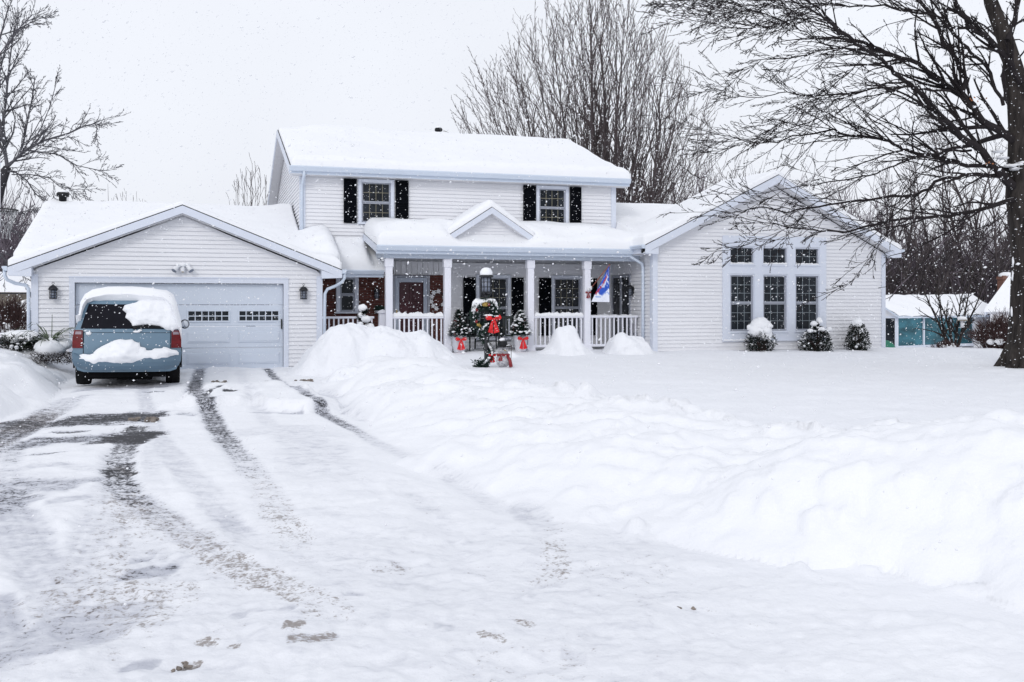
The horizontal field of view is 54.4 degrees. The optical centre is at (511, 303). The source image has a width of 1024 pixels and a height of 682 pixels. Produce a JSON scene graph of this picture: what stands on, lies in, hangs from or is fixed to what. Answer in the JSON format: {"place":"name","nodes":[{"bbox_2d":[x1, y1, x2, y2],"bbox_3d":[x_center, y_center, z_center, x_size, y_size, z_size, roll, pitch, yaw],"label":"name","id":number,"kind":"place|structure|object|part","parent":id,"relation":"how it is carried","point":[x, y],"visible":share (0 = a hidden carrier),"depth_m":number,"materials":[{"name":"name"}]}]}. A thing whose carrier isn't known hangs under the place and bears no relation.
{"place":"outdoors","nodes":[
{"label":"outdoors","id":0,"kind":"place"},
{"bbox_2d":[0,366,1023,681],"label":"driveway","id":1,"kind":"structure","parent":0,"point":[304,562],"depth_m":5.81,"materials":[{"name":"white snow"}]},
{"bbox_2d":[0,348,75,419],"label":"snow bank","id":2,"kind":"structure","parent":1,"relation":"on","point":[42,387],"depth_m":17.29,"materials":[{"name":"white snow"}]},
{"bbox_2d":[6,322,75,364],"bbox_3d":[-10.249,0.804,22.110,1.756,1.108,1.207,0,0,-17],"label":"strappy plant","id":3,"kind":"object","parent":2,"relation":"on","point":[45,346],"visible":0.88,"depth_m":22.03,"materials":[{"name":"green plant"}]},
{"bbox_2d":[72,286,188,384],"bbox_3d":[-8.130,0.638,21.317,2.340,1.974,5.034,1,0,-19],"label":"minivan","id":4,"kind":"object","parent":1,"relation":"on","point":[166,361],"visible":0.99,"depth_m":19.28,"materials":[{"name":"paint"}]},
{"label":"rear window","id":5,"kind":"part","parent":4,"relation":"part of","materials":[{"name":"black glass"}]},
{"bbox_2d":[128,416,158,421],"bbox_3d":[-5.103,1.604,13.741,0.445,0.079,0.292,0,0,0],"label":"ice lump","id":6,"kind":"object","parent":1,"relation":"on","point":[151,419],"visible":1,"depth_m":13.70,"materials":[{"name":"grey ice"}]},
{"bbox_2d":[171,661,192,672],"bbox_3d":[-1.480,1.617,4.432,0.102,0.021,0.083,0,0,-39],"label":"ice lump","id":7,"kind":"object","parent":1,"relation":"on","point":[184,664],"visible":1,"depth_m":4.42,"materials":[{"name":"grey ice"}]},
{"bbox_2d":[294,379,313,381],"bbox_3d":[-4.337,1.609,20.763,0.398,0.074,0.143,0,0,-8],"label":"ice lump","id":8,"kind":"object","parent":1,"relation":"on","point":[310,380],"visible":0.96,"depth_m":20.73,"materials":[{"name":"grey ice"}]},
{"bbox_2d":[325,365,357,382],"bbox_3d":[-3.271,1.603,19.609,1.021,0.754,1.100,0,0,-12],"label":"snow heap","id":9,"kind":"object","parent":1,"relation":"on","point":[347,370],"visible":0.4,"depth_m":19.47,"materials":[{"name":"white snow"}]},
{"bbox_2d":[286,323,461,376],"bbox_3d":[-3.275,1.209,23.648,4.179,1.502,2.500,0,0,-12],"label":"snow heap","id":10,"kind":"object","parent":1,"relation":"on","point":[342,337],"visible":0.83,"depth_m":22.88,"materials":[{"name":"white snow"}]},
{"bbox_2d":[313,355,1023,615],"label":"snow bank","id":11,"kind":"structure","parent":1,"relation":"on","point":[843,510],"depth_m":7.43,"materials":[{"name":"white snow"}]},
{"bbox_2d":[0,0,1023,605],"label":"falling snow","id":12,"kind":"structure","parent":0,"point":[510,204],"depth_m":12.89,"materials":[{"name":"white snow"}]},
{"bbox_2d":[0,0,1023,283],"label":"sky","id":13,"kind":"structure","parent":0,"point":[343,42],"materials":[{"name":"white"}]},
{"bbox_2d":[189,326,982,347],"bbox_3d":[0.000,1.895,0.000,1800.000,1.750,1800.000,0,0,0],"label":"ground","id":14,"kind":"structure","parent":0,"point":[258,347],"depth_m":59.77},
{"bbox_2d":[0,208,18,238],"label":"basketball hoop","id":15,"kind":"object","parent":14,"relation":"on","point":[15,211],"visible":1,"depth_m":14.70,"materials":[{"name":"metal"}]},
{"bbox_2d":[0,272,30,326],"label":"neighbour house","id":16,"kind":"structure","parent":14,"relation":"on","point":[19,290],"depth_m":48.00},
{"bbox_2d":[113,189,142,201],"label":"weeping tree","id":17,"kind":"object","parent":14,"relation":"on","point":[126,195],"visible":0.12,"depth_m":59.84,"materials":[{"name":"grey plant"}]},
{"bbox_2d":[226,154,268,205],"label":"bare tree","id":18,"kind":"object","parent":14,"relation":"on","point":[250,178],"visible":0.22,"depth_m":52.13,"materials":[{"name":"grey plant"}]},
{"bbox_2d":[1,124,904,368],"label":"house","id":19,"kind":"structure","parent":14,"relation":"on","point":[396,287],"depth_m":28.32,"materials":[{"name":"plastic"}]},
{"bbox_2d":[48,282,57,298],"bbox_3d":[-10.857,-0.305,23.551,0.228,0.403,0.223,0,0,-17],"label":"wall lantern","id":20,"kind":"object","parent":19,"relation":"attached to","point":[52,288],"depth_m":23.49,"materials":[{"name":"metal"}]},
{"bbox_2d":[56,190,68,201],"bbox_3d":[-12.847,-2.990,28.474,0.347,0.520,0.347,0,0,-17],"label":"roof vent","id":21,"kind":"object","parent":19,"relation":"on","point":[62,198],"visible":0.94,"depth_m":28.38,"materials":[{"name":"black metal"}]},
{"bbox_2d":[75,283,282,368],"bbox_3d":[-8.159,0.587,24.634,4.882,2.165,0.080,0,0,-17],"label":"garage door","id":22,"kind":"structure","parent":19,"relation":"in","point":[199,343],"depth_m":24.93,"materials":[{"name":"paint"}]},
{"bbox_2d":[171,262,193,272],"bbox_3d":[-8.077,-0.880,24.420,0.526,0.261,0.228,0,0,-17],"label":"floodlight","id":23,"kind":"object","parent":19,"relation":"attached to","point":[190,269],"visible":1,"depth_m":24.40,"materials":[{"name":"white plastic"}]},
{"bbox_2d":[299,283,307,298],"bbox_3d":[-5.290,-0.305,25.274,0.228,0.403,0.223,0,0,-17],"label":"wall lantern","id":24,"kind":"object","parent":19,"relation":"attached to","point":[303,290],"depth_m":25.21,"materials":[{"name":"metal"}]},
{"bbox_2d":[335,277,358,312],"bbox_3d":[-4.658,-0.268,28.170,0.671,1.105,0.145,0,0,-17],"label":"entry window","id":25,"kind":"structure","parent":19,"relation":"in","point":[347,302],"depth_m":28.20,"materials":[{"name":"white glass"}]},
{"bbox_2d":[357,179,393,224],"bbox_3d":[-3.890,-2.902,28.512,1.076,1.295,0.145,0,0,-17],"label":"upper window","id":26,"kind":"structure","parent":19,"relation":"in","point":[381,188],"depth_m":28.53,"materials":[{"name":"clear glass"}]},
{"bbox_2d":[373,286,379,298],"bbox_3d":[-3.851,-0.315,28.376,0.204,0.360,0.199,0,0,-17],"label":"wall lantern","id":27,"kind":"object","parent":19,"relation":"attached to","point":[376,295],"depth_m":28.32,"materials":[{"name":"metal"}]},
{"bbox_2d":[373,305,384,312],"bbox_3d":[-3.700,0.154,28.443,0.536,0.252,0.244,0,0,-22],"label":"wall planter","id":28,"kind":"object","parent":19,"relation":"attached to","point":[378,307],"visible":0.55,"depth_m":28.37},
{"bbox_2d":[393,275,429,334],"bbox_3d":[-2.904,0.270,28.714,1.089,2.160,0.144,0,0,-17],"label":"front door","id":29,"kind":"structure","parent":19,"relation":"in","point":[403,287],"depth_m":28.74,"materials":[{"name":"red wood"}]},
{"bbox_2d":[429,289,442,309],"bbox_3d":[-2.163,-0.104,28.961,0.558,0.660,0.057,0,0,-17],"label":"star wreath","id":30,"kind":"object","parent":19,"relation":"attached to","point":[431,299],"visible":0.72,"depth_m":28.91,"materials":[{"name":"white plastic"}]},
{"bbox_2d":[435,126,441,131],"bbox_3d":[-2.512,-5.819,34.029,0.265,0.498,0.265,0,0,-17],"label":"roof vent","id":31,"kind":"object","parent":19,"relation":"on","point":[438,128],"visible":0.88,"depth_m":33.94,"materials":[{"name":"black metal"}]},
{"bbox_2d":[460,316,476,350],"bbox_3d":[-1.120,0.846,28.284,0.660,0.963,0.622,0,0,-37],"label":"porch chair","id":32,"kind":"object","parent":19,"relation":"on","point":[470,336],"visible":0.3,"depth_m":28.43,"materials":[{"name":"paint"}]},
{"bbox_2d":[476,275,511,339],"bbox_3d":[-0.557,0.117,29.544,1.120,1.935,0.145,0,0,-17],"label":"porch window","id":33,"kind":"structure","parent":19,"relation":"in","point":[501,284],"depth_m":29.63,"materials":[{"name":"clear glass"}]},
{"bbox_2d":[488,331,501,348],"bbox_3d":[-0.561,1.061,28.561,0.570,0.531,0.570,0,0,-17],"label":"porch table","id":34,"kind":"object","parent":19,"relation":"on","point":[495,337],"visible":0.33,"depth_m":28.73,"materials":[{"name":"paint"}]},
{"bbox_2d":[497,316,519,348],"bbox_3d":[-0.068,0.846,28.662,0.660,0.963,0.622,0,0,9],"label":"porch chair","id":35,"kind":"object","parent":19,"relation":"on","point":[506,318],"visible":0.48,"depth_m":28.90,"materials":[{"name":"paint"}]},
{"bbox_2d":[536,185,568,222],"bbox_3d":[1.221,-2.902,30.095,1.085,1.295,0.145,0,0,-17],"label":"upper window","id":36,"kind":"structure","parent":19,"relation":"in","point":[554,195],"depth_m":30.13,"materials":[{"name":"white glass"}]},
{"bbox_2d":[550,275,582,338],"bbox_3d":[1.675,0.117,30.235,1.085,1.935,0.145,0,0,-17],"label":"porch window","id":37,"kind":"structure","parent":19,"relation":"in","point":[556,280],"depth_m":30.26,"materials":[{"name":"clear glass"}]},
{"bbox_2d":[590,264,609,301],"bbox_3d":[2.433,-0.568,28.013,0.661,1.066,0.205,0,0,34],"label":"porch flag","id":38,"kind":"object","parent":19,"relation":"attached to","point":[600,293],"visible":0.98,"depth_m":27.94,"materials":[{"name":"blue fabric"}]},
{"bbox_2d":[612,275,630,336],"bbox_3d":[3.297,0.240,29.981,0.070,2.180,1.370,0,0,-17],"label":"sliding door","id":39,"kind":"structure","parent":19,"relation":"in","point":[620,306],"depth_m":29.96,"materials":[{"name":"black glass"}]},
{"bbox_2d":[627,283,633,295],"bbox_3d":[3.454,-0.415,29.103,0.210,0.378,0.214,0,0,-17],"label":"wall lantern","id":40,"kind":"object","parent":19,"relation":"attached to","point":[630,289],"depth_m":29.05,"materials":[{"name":"metal"}]},
{"bbox_2d":[729,274,754,332],"bbox_3d":[6.621,0.005,28.730,0.860,1.700,0.145,0,0,-17],"label":"wing window","id":41,"kind":"structure","parent":19,"relation":"in","point":[741,316],"depth_m":28.76,"materials":[{"name":"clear glass"}]},
{"bbox_2d":[729,246,755,265],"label":"transom window","id":42,"kind":"structure","parent":19,"relation":"in","point":[740,255],"depth_m":28.76,"materials":[{"name":"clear glass"}]},
{"bbox_2d":[762,247,788,265],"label":"transom window","id":43,"kind":"structure","parent":19,"relation":"in","point":[767,254],"depth_m":29.09,"materials":[{"name":"black glass"}]},
{"bbox_2d":[763,274,788,332],"bbox_3d":[7.660,0.005,29.052,0.888,1.700,0.145,0,0,-17],"label":"wing window","id":44,"kind":"structure","parent":19,"relation":"in","point":[777,307],"depth_m":29.10,"materials":[{"name":"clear glass"}]},
{"bbox_2d":[794,275,819,332],"bbox_3d":[8.688,0.005,29.370,0.886,1.700,0.145,0,0,-17],"label":"wing window","id":45,"kind":"structure","parent":19,"relation":"in","point":[806,314],"depth_m":29.41,"materials":[{"name":"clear glass"}]},
{"bbox_2d":[794,247,820,266],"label":"transom window","id":46,"kind":"structure","parent":19,"relation":"in","point":[814,254],"depth_m":29.42,"materials":[{"name":"black glass"}]},
{"bbox_2d":[0,109,1010,303],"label":"woods","id":47,"kind":"object","parent":14,"relation":"on","point":[6,245],"visible":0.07,"depth_m":74.36,"materials":[{"name":"brown plant"}]},
{"bbox_2d":[443,0,721,203],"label":"multi stem tree","id":48,"kind":"object","parent":14,"relation":"on","point":[603,132],"visible":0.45,"depth_m":46.61,"materials":[{"name":"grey plant"}]},
{"bbox_2d":[633,133,732,203],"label":"brushy tree","id":49,"kind":"object","parent":14,"relation":"on","point":[709,169],"visible":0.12,"depth_m":57.18,"materials":[{"name":"brown plant"}]},
{"bbox_2d":[706,160,766,184],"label":"brushy tree","id":50,"kind":"object","parent":14,"relation":"on","point":[735,172],"visible":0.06,"depth_m":56.61,"materials":[{"name":"brown plant"}]},
{"bbox_2d":[817,159,940,294],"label":"woodland tree","id":51,"kind":"object","parent":14,"relation":"on","point":[891,289],"visible":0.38,"depth_m":70.25,"materials":[{"name":"brown plant"}]},
{"bbox_2d":[886,340,894,347],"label":"green tank","id":52,"kind":"object","parent":14,"relation":"on","point":[889,344],"visible":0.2,"depth_m":49.62,"materials":[{"name":"green plastic"}]},
{"bbox_2d":[866,147,990,294],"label":"woodland tree","id":53,"kind":"object","parent":14,"relation":"on","point":[944,276],"visible":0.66,"depth_m":68.95,"materials":[{"name":"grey plant"}]},
{"bbox_2d":[886,272,1010,347],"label":"sunroom house","id":54,"kind":"structure","parent":14,"relation":"on","point":[897,305],"depth_m":59.10,"materials":[{"name":"teal glass"}]},
{"bbox_2d":[899,128,1008,294],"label":"woodland tree","id":55,"kind":"object","parent":14,"relation":"on","point":[934,271],"visible":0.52,"depth_m":71.33,"materials":[{"name":"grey plant"}]},
{"bbox_2d":[904,93,1010,301],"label":"woodland tree","id":56,"kind":"object","parent":14,"relation":"on","point":[961,261],"visible":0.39,"depth_m":72.16,"materials":[{"name":"grey plant"}]},
{"bbox_2d":[956,120,1010,278],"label":"woodland tree","id":57,"kind":"object","parent":14,"relation":"on","point":[997,265],"visible":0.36,"depth_m":69.19,"materials":[{"name":"brown plant"}]},
{"bbox_3d":[-11.877,1.164,23.515,1.679,0.991,2.000,0,0,-12],"label":"snow heap","id":58,"kind":"object","parent":14,"relation":"on","visible":0},
{"bbox_2d":[0,330,49,351],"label":"shrub","id":59,"kind":"object","parent":58,"relation":"on","point":[8,339],"visible":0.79,"depth_m":22.76,"materials":[{"name":"green plant"}]},
{"bbox_2d":[448,347,1023,428],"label":"snowy lawn","id":60,"kind":"structure","parent":0,"point":[952,384],"depth_m":17.83,"materials":[{"name":"white snow"}]},
{"bbox_2d":[0,292,26,332],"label":"bare bush","id":61,"kind":"object","parent":60,"relation":"on","point":[13,312],"visible":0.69,"depth_m":27.65,"materials":[{"name":"brown plant"}]},
{"bbox_2d":[0,0,130,292],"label":"spreading tree","id":62,"kind":"object","parent":60,"relation":"on","point":[4,177],"visible":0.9,"depth_m":30.90,"materials":[{"name":"grey plant"}]},
{"bbox_2d":[356,304,374,326],"bbox_3d":[-3.797,0.466,25.430,0.638,0.902,0.615,0,0,-40],"label":"topiary","id":63,"kind":"object","parent":60,"relation":"on","point":[365,319],"visible":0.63,"depth_m":25.28,"materials":[{"name":"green plant"}]},
{"bbox_2d":[446,309,470,352],"bbox_3d":[-1.429,0.728,26.855,0.740,1.183,0.729,0,0,-17],"label":"potted tree","id":64,"kind":"object","parent":60,"relation":"on","point":[459,337],"visible":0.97,"depth_m":26.72,"materials":[{"name":"green plant"}]},
{"bbox_2d":[479,267,492,366],"bbox_3d":[-0.544,0.421,21.000,0.300,2.357,0.300,0,0,-17],"label":"lamp post","id":65,"kind":"object","parent":60,"relation":"on","point":[486,275],"visible":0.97,"depth_m":20.94,"materials":[{"name":"metal"}]},
{"bbox_2d":[470,322,496,367],"bbox_3d":[-0.576,0.916,20.936,0.461,1.093,0.549,0,0,36],"label":"garland","id":66,"kind":"object","parent":65,"relation":"attached to","point":[483,362],"visible":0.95,"depth_m":20.88},
{"bbox_2d":[467,295,502,334],"bbox_3d":[-0.563,0.268,20.895,0.831,0.899,0.419,0,0,-17],"label":"wreath","id":67,"kind":"object","parent":65,"relation":"attached to","point":[477,308],"visible":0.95,"depth_m":20.82,"materials":[{"name":"green plant"}]},
{"bbox_2d":[495,338,512,366],"bbox_3d":[-0.180,1.032,20.758,0.339,0.632,0.373,0,0,-17],"label":"snowman ornament","id":68,"kind":"object","parent":60,"relation":"on","point":[503,350],"visible":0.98,"depth_m":20.69,"materials":[{"name":"white paint"}]},
{"bbox_2d":[494,351,525,357],"bbox_3d":[0.154,1.486,24.245,2.161,0.647,1.600,0,0,-12],"label":"snow heap","id":69,"kind":"object","parent":60,"relation":"on","point":[513,355],"visible":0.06,"depth_m":24.08,"materials":[{"name":"white snow"}]},
{"bbox_2d":[509,309,533,351],"bbox_3d":[0.235,0.737,27.387,0.734,1.166,0.725,0,0,-17],"label":"potted tree","id":70,"kind":"object","parent":60,"relation":"on","point":[520,336],"visible":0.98,"depth_m":27.23,"materials":[{"name":"green plant"}]},
{"bbox_2d":[535,325,595,355],"bbox_3d":[1.371,1.167,25.989,1.935,1.206,2.000,0,0,-12],"label":"snow heap","id":71,"kind":"object","parent":60,"relation":"on","point":[574,345],"visible":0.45,"depth_m":25.65,"materials":[{"name":"white snow"}]},
{"bbox_2d":[601,332,654,354],"bbox_3d":[3.147,1.266,26.601,1.417,1.007,2.000,0,0,-12],"label":"snow heap","id":72,"kind":"object","parent":60,"relation":"on","point":[618,344],"visible":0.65,"depth_m":26.11,"materials":[{"name":"white snow"}]},
{"bbox_2d":[744,317,777,351],"bbox_3d":[7.116,0.942,28.390,0.981,1.110,0.949,0,0,-17],"label":"shrub","id":73,"kind":"object","parent":60,"relation":"on","point":[757,327],"visible":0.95,"depth_m":28.17,"materials":[{"name":"green plant"}]},
{"bbox_2d":[797,317,835,350],"bbox_3d":[8.888,0.957,28.866,1.091,1.124,1.097,0,0,-17],"label":"shrub","id":74,"kind":"object","parent":60,"relation":"on","point":[811,332],"visible":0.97,"depth_m":28.80,"materials":[{"name":"green plant"}]},
{"bbox_2d":[631,0,1023,367],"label":"bare tree","id":75,"kind":"object","parent":60,"relation":"on","point":[1005,45],"visible":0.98,"depth_m":20.87,"materials":[{"name":"black plant"}]},
{"bbox_2d":[843,318,871,349],"bbox_3d":[10.140,0.961,29.314,0.800,1.074,0.856,0,0,-17],"label":"shrub","id":76,"kind":"object","parent":60,"relation":"on","point":[857,326],"visible":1,"depth_m":29.19,"materials":[{"name":"green plant"}]},
{"bbox_2d":[926,338,961,347],"bbox_3d":[14.169,1.474,32.579,1.057,0.670,1.060,0,0,0],"label":"bare bush","id":77,"kind":"object","parent":60,"relation":"on","point":[943,344],"visible":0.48,"depth_m":32.47,"materials":[{"name":"brown plant"}]},
{"bbox_2d":[899,258,993,346],"bbox_3d":[14.360,0.136,32.832,2.716,3.370,2.064,0,0,-43],"label":"multi trunk shrub tree","id":78,"kind":"object","parent":60,"relation":"on","point":[944,330],"visible":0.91,"depth_m":32.98,"materials":[{"name":"brown plant"}]},
{"bbox_2d":[956,316,967,327],"bbox_3d":[14.694,0.469,32.500,0.343,0.635,0.331,0,0,0],"label":"bird feeder","id":79,"kind":"object","parent":78,"relation":"hanging from","point":[961,320],"visible":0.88,"depth_m":32.44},
{"bbox_2d":[961,308,1009,348],"bbox_3d":[14.692,0.913,29.949,2.400,1.692,2.350,0,0,0],"label":"bare bush","id":80,"kind":"object","parent":60,"relation":"on","point":[993,336],"visible":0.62,"depth_m":29.81,"materials":[{"name":"brown plant"}]}
]}

